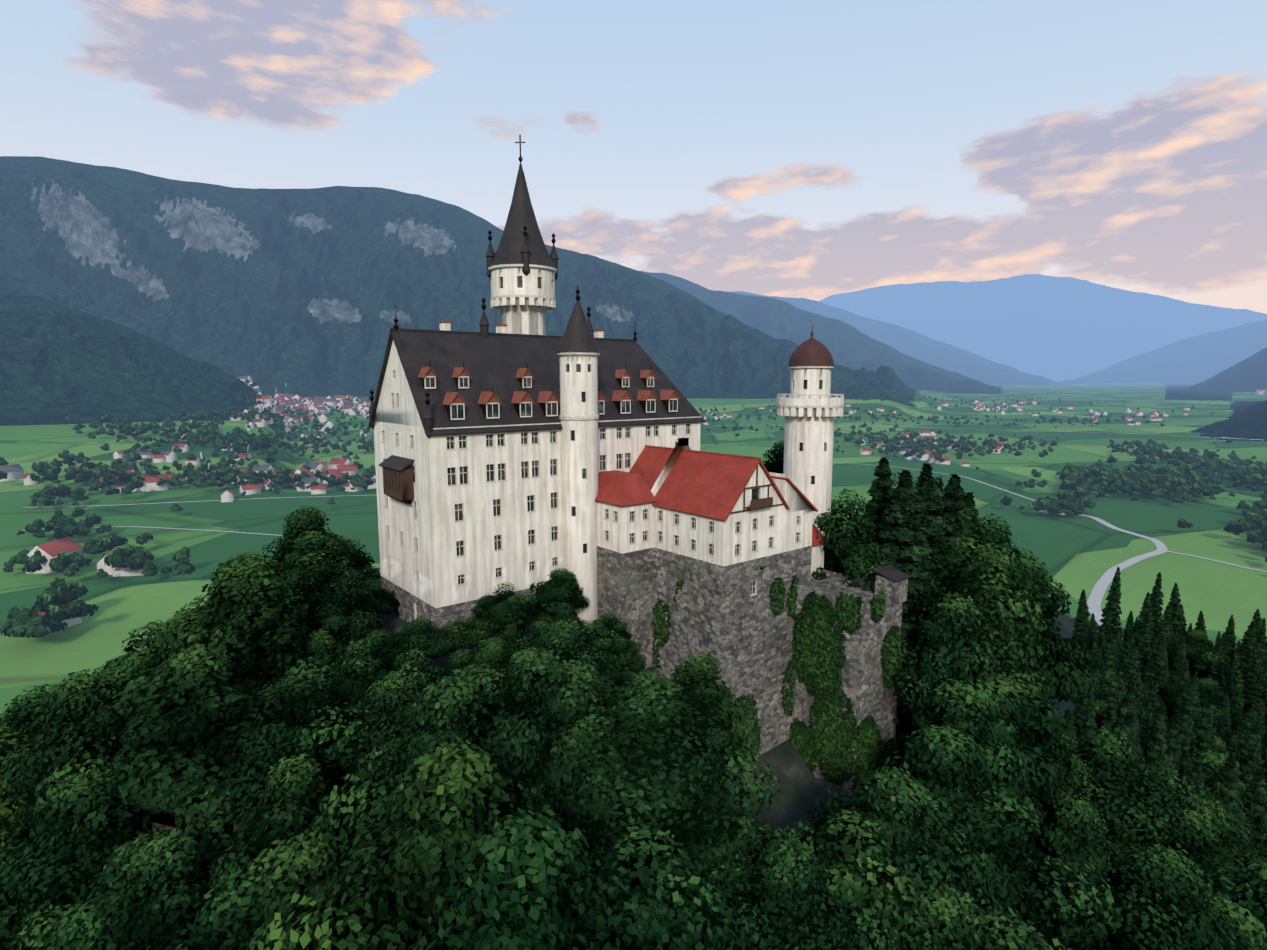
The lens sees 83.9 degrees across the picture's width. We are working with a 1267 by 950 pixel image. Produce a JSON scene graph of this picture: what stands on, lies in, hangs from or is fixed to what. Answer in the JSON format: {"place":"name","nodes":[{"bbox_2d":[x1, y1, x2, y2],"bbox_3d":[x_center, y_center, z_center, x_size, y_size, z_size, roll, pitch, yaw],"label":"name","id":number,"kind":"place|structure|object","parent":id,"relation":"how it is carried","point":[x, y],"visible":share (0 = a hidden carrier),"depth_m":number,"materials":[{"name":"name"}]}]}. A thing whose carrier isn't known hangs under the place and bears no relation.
{"place":"outdoors","nodes":[
{"label":"outdoors","id":0,"kind":"place"},
{"bbox_2d":[0,156,1266,949],"bbox_3d":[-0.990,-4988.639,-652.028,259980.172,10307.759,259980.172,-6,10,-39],"label":"terrain","id":1,"kind":"structure","parent":0,"point":[138,297],"depth_m":2688.62,"materials":[{"name":"plant"}]},
{"bbox_2d":[0,730,35,845],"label":"broadleaf tree","id":2,"kind":"object","parent":1,"relation":"on","point":[7,820],"visible":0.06,"depth_m":64.42,"materials":[{"name":"green plant"}]},
{"bbox_2d":[0,900,38,949],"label":"broadleaf tree","id":3,"kind":"object","parent":1,"relation":"on","point":[6,929],"visible":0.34,"depth_m":51.39,"materials":[{"name":"green plant"}]},
{"bbox_2d":[0,683,61,808],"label":"broadleaf tree","id":4,"kind":"object","parent":1,"relation":"on","point":[20,714],"visible":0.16,"depth_m":70.97,"materials":[{"name":"green plant"}]},
{"bbox_2d":[9,902,73,949],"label":"broadleaf tree","id":5,"kind":"object","parent":1,"relation":"on","point":[48,927],"visible":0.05,"depth_m":50.09,"materials":[{"name":"green plant"}]},
{"bbox_2d":[0,667,128,840],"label":"broadleaf tree","id":6,"kind":"object","parent":1,"relation":"on","point":[67,753],"visible":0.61,"depth_m":60.99,"materials":[{"name":"green plant"}]},
{"bbox_2d":[50,898,125,949],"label":"broadleaf tree","id":7,"kind":"object","parent":1,"relation":"on","point":[67,936],"visible":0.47,"depth_m":46.59,"materials":[{"name":"green plant"}]},
{"bbox_2d":[0,770,178,949],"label":"broadleaf tree","id":8,"kind":"object","parent":1,"relation":"on","point":[53,866],"visible":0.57,"depth_m":53.26,"materials":[{"name":"green plant"}]},
{"bbox_2d":[85,648,154,745],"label":"broadleaf tree","id":9,"kind":"object","parent":1,"relation":"on","point":[133,662],"visible":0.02,"depth_m":69.48,"materials":[{"name":"green plant"}]},
{"bbox_2d":[26,827,216,949],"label":"broadleaf tree","id":10,"kind":"object","parent":1,"relation":"on","point":[128,852],"visible":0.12,"depth_m":48.76,"materials":[{"name":"green plant"}]},
{"bbox_2d":[100,620,172,678],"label":"broadleaf tree","id":11,"kind":"object","parent":1,"relation":"on","point":[119,660],"visible":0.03,"depth_m":90.16,"materials":[{"name":"green plant"}]},
{"bbox_2d":[97,829,240,949],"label":"broadleaf tree","id":12,"kind":"object","parent":1,"relation":"on","point":[167,909],"visible":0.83,"depth_m":46.71,"materials":[{"name":"green plant"}]},
{"bbox_2d":[62,643,278,867],"bbox_3d":[-36.426,29.222,57.007,15.807,31.173,13.111,2,9,-13],"label":"broadleaf tree","id":13,"kind":"object","parent":1,"relation":"on","point":[180,744],"visible":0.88,"depth_m":54.05,"materials":[{"name":"green plant"}]},
{"bbox_2d":[98,609,269,761],"bbox_3d":[-41.752,26.285,68.098,15.298,27.165,13.294,-4,8,-26],"label":"broadleaf tree","id":14,"kind":"object","parent":1,"relation":"on","point":[169,645],"visible":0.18,"depth_m":63.76,"materials":[{"name":"green plant"}]},
{"bbox_2d":[146,868,285,949],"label":"broadleaf tree","id":15,"kind":"object","parent":1,"relation":"on","point":[216,940],"visible":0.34,"depth_m":45.76,"materials":[{"name":"green plant"}]},
{"bbox_2d":[178,551,295,619],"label":"broadleaf tree","id":16,"kind":"object","parent":1,"relation":"on","point":[255,556],"visible":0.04,"depth_m":77.23,"materials":[{"name":"green plant"}]},
{"bbox_2d":[175,559,344,708],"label":"broadleaf tree","id":17,"kind":"object","parent":1,"relation":"on","point":[243,616],"visible":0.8,"depth_m":64.81,"materials":[{"name":"green plant"}]},
{"bbox_2d":[202,753,349,947],"bbox_3d":[-25.481,33.802,52.803,9.866,26.626,11.084,-1,8,-10],"label":"broadleaf tree","id":18,"kind":"object","parent":1,"relation":"on","point":[294,808],"visible":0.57,"depth_m":50.62,"materials":[{"name":"green plant"}]},
{"bbox_2d":[192,657,384,826],"bbox_3d":[-27.203,27.229,59.811,14.682,24.290,16.640,2,6,19],"label":"broadleaf tree","id":19,"kind":"object","parent":1,"relation":"on","point":[287,735],"visible":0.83,"depth_m":56.30,"materials":[{"name":"green plant"}]},
{"bbox_2d":[247,830,363,949],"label":"broadleaf tree","id":20,"kind":"object","parent":1,"relation":"on","point":[295,865],"visible":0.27,"depth_m":47.33,"materials":[{"name":"green plant"}]},
{"bbox_2d":[261,505,358,569],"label":"broadleaf tree","id":21,"kind":"object","parent":1,"relation":"on","point":[297,524],"visible":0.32,"depth_m":84.79,"materials":[{"name":"green plant"}]},
{"bbox_2d":[266,530,357,631],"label":"broadleaf tree","id":22,"kind":"object","parent":1,"relation":"on","point":[304,548],"visible":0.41,"depth_m":78.40,"materials":[{"name":"green plant"}]},
{"bbox_2d":[289,629,347,692],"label":"broadleaf tree","id":23,"kind":"object","parent":1,"relation":"on","point":[327,647],"visible":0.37,"depth_m":69.20,"materials":[{"name":"green plant"}]},
{"bbox_2d":[273,551,379,649],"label":"broadleaf tree","id":24,"kind":"object","parent":1,"relation":"on","point":[330,610],"visible":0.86,"depth_m":75.82,"materials":[{"name":"green plant"}]},
{"bbox_2d":[328,639,388,724],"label":"broadleaf tree","id":25,"kind":"object","parent":1,"relation":"on","point":[362,674],"visible":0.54,"depth_m":62.63,"materials":[{"name":"green plant"}]},
{"bbox_2d":[339,630,408,672],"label":"broadleaf tree","id":26,"kind":"object","parent":1,"relation":"on","point":[382,649],"visible":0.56,"depth_m":69.05,"materials":[{"name":"green plant"}]},
{"bbox_2d":[327,673,427,804],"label":"broadleaf tree","id":27,"kind":"object","parent":1,"relation":"on","point":[389,702],"visible":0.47,"depth_m":58.33,"materials":[{"name":"green plant"}]},
{"bbox_2d":[361,584,399,627],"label":"tree","id":28,"kind":"object","parent":1,"relation":"on","point":[386,604],"visible":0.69,"depth_m":82.47,"materials":[{"name":"green plant"}]},
{"bbox_2d":[384,648,445,710],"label":"broadleaf tree","id":29,"kind":"object","parent":1,"relation":"on","point":[424,675],"visible":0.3,"depth_m":64.48,"materials":[{"name":"green plant"}]},
{"bbox_2d":[395,617,454,667],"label":"tree","id":30,"kind":"object","parent":1,"relation":"on","point":[420,635],"visible":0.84,"depth_m":70.42,"materials":[{"name":"green plant"}]},
{"bbox_2d":[314,672,546,852],"bbox_3d":[-13.848,30.022,55.150,14.101,29.698,18.184,3,9,23],"label":"broadleaf tree","id":31,"kind":"object","parent":1,"relation":"on","point":[449,716],"visible":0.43,"depth_m":51.78,"materials":[{"name":"green plant"}]},
{"bbox_2d":[249,736,612,949],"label":"broadleaf tree","id":32,"kind":"object","parent":1,"relation":"on","point":[386,897],"visible":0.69,"depth_m":42.06,"materials":[{"name":"green plant"}]},
{"bbox_2d":[442,616,506,653],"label":"broadleaf shrub","id":33,"kind":"object","parent":1,"relation":"on","point":[470,634],"visible":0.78,"depth_m":74.86,"materials":[{"name":"green plant"}]},
{"bbox_2d":[448,663,515,730],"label":"broadleaf tree","id":34,"kind":"object","parent":1,"relation":"on","point":[485,685],"visible":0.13,"depth_m":60.68,"materials":[{"name":"green plant"}]},
{"bbox_2d":[464,643,514,683],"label":"broadleaf tree","id":35,"kind":"object","parent":1,"relation":"on","point":[493,657],"visible":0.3,"depth_m":67.62,"materials":[{"name":"green plant"}]},
{"bbox_2d":[470,582,537,634],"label":"broadleaf shrub","id":36,"kind":"object","parent":1,"relation":"on","point":[493,609],"visible":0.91,"depth_m":77.11,"materials":[{"name":"green plant"}]},
{"bbox_2d":[393,807,688,949],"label":"broadleaf tree","id":37,"kind":"object","parent":1,"relation":"on","point":[521,916],"visible":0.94,"depth_m":40.19,"materials":[{"name":"green plant"}]},
{"bbox_2d":[474,647,621,830],"bbox_3d":[-9.852,28.657,59.510,15.322,29.376,15.873,7,11,43],"label":"broadleaf tree","id":38,"kind":"object","parent":1,"relation":"on","point":[537,706],"visible":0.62,"depth_m":55.46,"materials":[{"name":"green plant"}]},
{"bbox_2d":[530,568,590,613],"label":"tree","id":39,"kind":"object","parent":1,"relation":"on","point":[554,589],"visible":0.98,"depth_m":81.21,"materials":[{"name":"green plant"}]},
{"bbox_2d":[511,619,624,686],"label":"broadleaf tree","id":40,"kind":"object","parent":1,"relation":"on","point":[570,646],"visible":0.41,"depth_m":68.71,"materials":[{"name":"green plant"}]},
{"bbox_2d":[507,710,656,886],"bbox_3d":[-4.230,32.475,60.349,15.759,26.199,11.913,7,13,41],"label":"broadleaf tree","id":41,"kind":"object","parent":1,"relation":"on","point":[578,808],"visible":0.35,"depth_m":55.50,"materials":[{"name":"green plant"}]},
{"bbox_2d":[546,660,638,811],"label":"broadleaf tree","id":42,"kind":"object","parent":1,"relation":"on","point":[601,690],"visible":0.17,"depth_m":62.72,"materials":[{"name":"green plant"}]},
{"bbox_2d":[583,622,631,684],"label":"broadleaf tree","id":43,"kind":"object","parent":1,"relation":"on","point":[603,643],"visible":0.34,"depth_m":75.50,"materials":[{"name":"green plant"}]},
{"bbox_2d":[0,213,1266,637],"bbox_3d":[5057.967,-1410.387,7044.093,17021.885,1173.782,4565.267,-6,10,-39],"label":"valley trees","id":44,"kind":"object","parent":1,"relation":"on","point":[1194,475],"visible":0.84,"depth_m":784.98,"materials":[{"name":"green plant"}]},
{"bbox_2d":[0,376,1266,631],"bbox_3d":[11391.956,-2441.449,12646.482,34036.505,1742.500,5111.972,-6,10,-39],"label":"village houses","id":45,"kind":"structure","parent":1,"relation":"on","point":[336,466],"depth_m":907.67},
{"bbox_2d":[368,135,910,810],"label":"castle","id":46,"kind":"structure","parent":1,"relation":"on","point":[520,451],"depth_m":82.34,"materials":[{"name":"paint"}]},
{"bbox_2d":[467,566,902,794],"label":"ivy on walls","id":47,"kind":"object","parent":46,"relation":"attached to","point":[830,754],"visible":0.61,"depth_m":81.95,"materials":[{"name":"plant"}]},
{"bbox_2d":[551,675,783,877],"bbox_3d":[1.303,32.711,61.732,20.154,30.772,16.669,1,5,-19],"label":"broadleaf tree","id":48,"kind":"object","parent":1,"relation":"on","point":[669,771],"visible":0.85,"depth_m":56.81,"materials":[{"name":"green plant"}]},
{"bbox_2d":[590,825,773,949],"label":"broadleaf tree","id":49,"kind":"object","parent":1,"relation":"on","point":[699,903],"visible":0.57,"depth_m":48.45,"materials":[{"name":"green plant"}]},
{"bbox_2d":[665,651,748,762],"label":"broadleaf tree","id":50,"kind":"object","parent":1,"relation":"on","point":[709,699],"visible":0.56,"depth_m":67.64,"materials":[{"name":"green plant"}]},
{"bbox_2d":[624,804,804,907],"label":"broadleaf tree","id":51,"kind":"object","parent":1,"relation":"on","point":[749,837],"visible":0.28,"depth_m":59.72,"materials":[{"name":"green plant"}]},
{"bbox_2d":[721,837,900,949],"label":"broadleaf tree","id":52,"kind":"object","parent":1,"relation":"on","point":[787,893],"visible":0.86,"depth_m":53.88,"materials":[{"name":"green plant"}]},
{"bbox_2d":[811,489,884,591],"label":"broadleaf tree","id":53,"kind":"object","parent":1,"relation":"on","point":[851,545],"visible":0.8,"depth_m":89.12,"materials":[{"name":"green plant"}]},
{"bbox_2d":[778,809,921,949],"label":"broadleaf tree","id":54,"kind":"object","parent":1,"relation":"on","point":[855,883],"visible":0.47,"depth_m":57.40,"materials":[{"name":"green plant"}]},
{"bbox_2d":[862,457,893,544],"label":"conifer tree","id":55,"kind":"object","parent":1,"relation":"on","point":[880,490],"visible":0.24,"depth_m":93.61,"materials":[{"name":"green plant"}]},
{"bbox_2d":[774,768,1006,949],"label":"broadleaf tree","id":56,"kind":"object","parent":1,"relation":"on","point":[893,809],"visible":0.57,"depth_m":60.00,"materials":[{"name":"green plant"}]},
{"bbox_2d":[868,469,932,773],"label":"conifer tree","id":57,"kind":"object","parent":1,"relation":"on","point":[903,549],"visible":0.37,"depth_m":85.83,"materials":[{"name":"green plant"}]},
{"bbox_2d":[899,463,958,746],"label":"conifer tree","id":58,"kind":"object","parent":1,"relation":"on","point":[928,494],"visible":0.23,"depth_m":90.81,"materials":[{"name":"green plant"}]},
{"bbox_2d":[867,786,1000,942],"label":"broadleaf tree","id":59,"kind":"object","parent":1,"relation":"on","point":[937,828],"visible":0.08,"depth_m":62.85,"materials":[{"name":"green plant"}]},
{"bbox_2d":[861,879,1021,949],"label":"broadleaf tree","id":60,"kind":"object","parent":1,"relation":"on","point":[966,937],"visible":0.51,"depth_m":55.82,"materials":[{"name":"green plant"}]},
{"bbox_2d":[856,725,1034,895],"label":"broadleaf tree","id":61,"kind":"object","parent":1,"relation":"on","point":[947,771],"visible":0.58,"depth_m":65.83,"materials":[{"name":"green plant"}]},
{"bbox_2d":[931,474,972,587],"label":"conifer tree","id":62,"kind":"object","parent":1,"relation":"on","point":[954,513],"visible":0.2,"depth_m":91.73,"materials":[{"name":"green plant"}]},
{"bbox_2d":[891,591,1025,731],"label":"broadleaf tree","id":63,"kind":"object","parent":1,"relation":"on","point":[943,629],"visible":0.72,"depth_m":78.43,"materials":[{"name":"green plant"}]},
{"bbox_2d":[893,534,1048,700],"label":"broadleaf tree","id":64,"kind":"object","parent":1,"relation":"on","point":[940,589],"visible":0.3,"depth_m":82.12,"materials":[{"name":"green plant"}]},
{"bbox_2d":[907,677,1044,833],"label":"broadleaf tree","id":65,"kind":"object","parent":1,"relation":"on","point":[982,726],"visible":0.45,"depth_m":72.57,"materials":[{"name":"green plant"}]},
{"bbox_2d":[909,667,1062,802],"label":"broadleaf tree","id":66,"kind":"object","parent":1,"relation":"on","point":[1013,702],"visible":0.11,"depth_m":74.36,"materials":[{"name":"green plant"}]},
{"bbox_2d":[961,514,1036,597],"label":"broadleaf tree","id":67,"kind":"object","parent":1,"relation":"on","point":[993,534],"visible":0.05,"depth_m":89.68,"materials":[{"name":"green plant"}]},
{"bbox_2d":[952,543,1084,713],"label":"broadleaf tree","id":68,"kind":"object","parent":1,"relation":"on","point":[1050,660],"visible":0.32,"depth_m":82.78,"materials":[{"name":"green plant"}]},
{"bbox_2d":[973,906,1071,949],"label":"broadleaf tree","id":69,"kind":"object","parent":1,"relation":"on","point":[1020,938],"visible":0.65,"depth_m":56.39,"materials":[{"name":"green plant"}]},
{"bbox_2d":[998,652,1071,783],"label":"broadleaf tree","id":70,"kind":"object","parent":1,"relation":"on","point":[1044,730],"visible":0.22,"depth_m":78.35,"materials":[{"name":"green plant"}]},
{"bbox_2d":[958,787,1122,949],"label":"broadleaf tree","id":71,"kind":"object","parent":1,"relation":"on","point":[1030,898],"visible":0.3,"depth_m":61.38,"materials":[{"name":"green plant"}]},
{"bbox_2d":[1017,548,1096,705],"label":"broadleaf tree","id":72,"kind":"object","parent":1,"relation":"on","point":[1051,606],"visible":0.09,"depth_m":93.81,"materials":[{"name":"green plant"}]},
{"bbox_2d":[1021,728,1106,835],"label":"broadleaf tree","id":73,"kind":"object","parent":1,"relation":"on","point":[1064,788],"visible":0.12,"depth_m":79.81,"materials":[{"name":"green plant"}]},
{"bbox_2d":[1022,794,1125,949],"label":"broadleaf tree","id":74,"kind":"object","parent":1,"relation":"on","point":[1064,829],"visible":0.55,"depth_m":70.63,"materials":[{"name":"green plant"}]},
{"bbox_2d":[1036,751,1121,837],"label":"broadleaf tree","id":75,"kind":"object","parent":1,"relation":"on","point":[1079,767],"visible":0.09,"depth_m":85.75,"materials":[{"name":"green plant"}]},
{"bbox_2d":[1073,674,1096,747],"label":"conifer tree","id":76,"kind":"object","parent":1,"relation":"on","point":[1085,713],"visible":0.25,"depth_m":126.60,"materials":[{"name":"green plant"}]},
{"bbox_2d":[1096,567,1121,636],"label":"conifer tree","id":77,"kind":"object","parent":1,"relation":"on","point":[1113,597],"visible":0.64,"depth_m":312.47,"materials":[{"name":"green plant"}]},
{"bbox_2d":[1069,670,1152,722],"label":"broadleaf tree","id":78,"kind":"object","parent":1,"relation":"on","point":[1103,693],"visible":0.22,"depth_m":205.65,"materials":[{"name":"green plant"}]},
{"bbox_2d":[1101,667,1124,734],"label":"conifer tree","id":79,"kind":"object","parent":1,"relation":"on","point":[1114,700],"visible":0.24,"depth_m":172.44,"materials":[{"name":"green plant"}]},
{"bbox_2d":[1044,725,1207,885],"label":"broadleaf tree","id":80,"kind":"object","parent":1,"relation":"on","point":[1138,800],"visible":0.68,"depth_m":84.57,"materials":[{"name":"green plant"}]},
{"bbox_2d":[1138,707,1173,803],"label":"conifer tree","id":81,"kind":"object","parent":1,"relation":"on","point":[1154,749],"visible":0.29,"depth_m":105.78,"materials":[{"name":"green plant"}]},
{"bbox_2d":[1142,634,1170,712],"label":"conifer tree","id":82,"kind":"object","parent":1,"relation":"on","point":[1157,666],"visible":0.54,"depth_m":246.88,"materials":[{"name":"green plant"}]},
{"bbox_2d":[1073,843,1251,949],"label":"broadleaf tree","id":83,"kind":"object","parent":1,"relation":"on","point":[1161,908],"visible":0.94,"depth_m":65.69,"materials":[{"name":"green plant"}]},
{"bbox_2d":[1110,808,1245,895],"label":"broadleaf tree","id":84,"kind":"object","parent":1,"relation":"on","point":[1194,842],"visible":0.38,"depth_m":81.86,"materials":[{"name":"green plant"}]},
{"bbox_2d":[1167,630,1226,677],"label":"broadleaf tree","id":85,"kind":"object","parent":1,"relation":"on","point":[1200,649],"visible":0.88,"depth_m":266.87,"materials":[{"name":"green plant"}]},
{"bbox_2d":[1140,797,1266,890],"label":"broadleaf tree","id":86,"kind":"object","parent":1,"relation":"on","point":[1239,854],"visible":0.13,"depth_m":86.85,"materials":[{"name":"green plant"}]},
{"bbox_2d":[1190,703,1216,763],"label":"conifer tree","id":87,"kind":"object","parent":1,"relation":"on","point":[1204,739],"visible":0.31,"depth_m":164.12,"materials":[{"name":"green plant"}]},
{"bbox_2d":[1167,678,1244,720],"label":"broadleaf tree","id":88,"kind":"object","parent":1,"relation":"on","point":[1210,692],"visible":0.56,"depth_m":225.13,"materials":[{"name":"green plant"}]},
{"bbox_2d":[1178,750,1266,812],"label":"broadleaf tree","id":89,"kind":"object","parent":1,"relation":"on","point":[1211,770],"visible":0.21,"depth_m":140.85,"materials":[{"name":"green plant"}]},
{"bbox_2d":[1208,754,1250,847],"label":"conifer tree","id":90,"kind":"object","parent":1,"relation":"on","point":[1226,793],"visible":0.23,"depth_m":107.62,"materials":[{"name":"green plant"}]},
{"bbox_2d":[1199,892,1266,949],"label":"broadleaf tree","id":91,"kind":"object","parent":1,"relation":"on","point":[1257,938],"visible":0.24,"depth_m":66.44,"materials":[{"name":"green plant"}]},
{"bbox_2d":[1227,666,1244,733],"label":"conifer tree","id":92,"kind":"object","parent":1,"relation":"on","point":[1234,693],"visible":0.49,"depth_m":231.42,"materials":[{"name":"green plant"}]},
{"bbox_2d":[1206,860,1266,948],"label":"broadleaf tree","id":93,"kind":"object","parent":1,"relation":"on","point":[1254,902],"visible":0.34,"depth_m":70.84,"materials":[{"name":"green plant"}]},
{"bbox_2d":[1225,622,1255,704],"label":"conifer tree","id":94,"kind":"object","parent":1,"relation":"on","point":[1246,648],"visible":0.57,"depth_m":266.35,"materials":[{"name":"green plant"}]},
{"bbox_2d":[1235,726,1262,782],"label":"conifer tree","id":95,"kind":"object","parent":1,"relation":"on","point":[1250,761],"visible":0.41,"depth_m":159.30,"materials":[{"name":"green plant"}]},
{"bbox_2d":[1242,638,1263,716],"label":"conifer tree","id":96,"kind":"object","parent":1,"relation":"on","point":[1253,681],"visible":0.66,"depth_m":255.14,"materials":[{"name":"green plant"}]},
{"bbox_2d":[1242,768,1266,855],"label":"conifer tree","id":97,"kind":"object","parent":1,"relation":"on","point":[1254,823],"visible":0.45,"depth_m":119.31,"materials":[{"name":"green plant"}]},
{"bbox_2d":[0,0,1266,313],"label":"sky","id":98,"kind":"structure","parent":0,"point":[817,150],"materials":[{"name":"blue"}]},
{"bbox_2d":[1072,513,1167,639],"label":"road","id":99,"kind":"structure","parent":0,"point":[1097,593],"depth_m":454.49,"materials":[{"name":"asphalt"}]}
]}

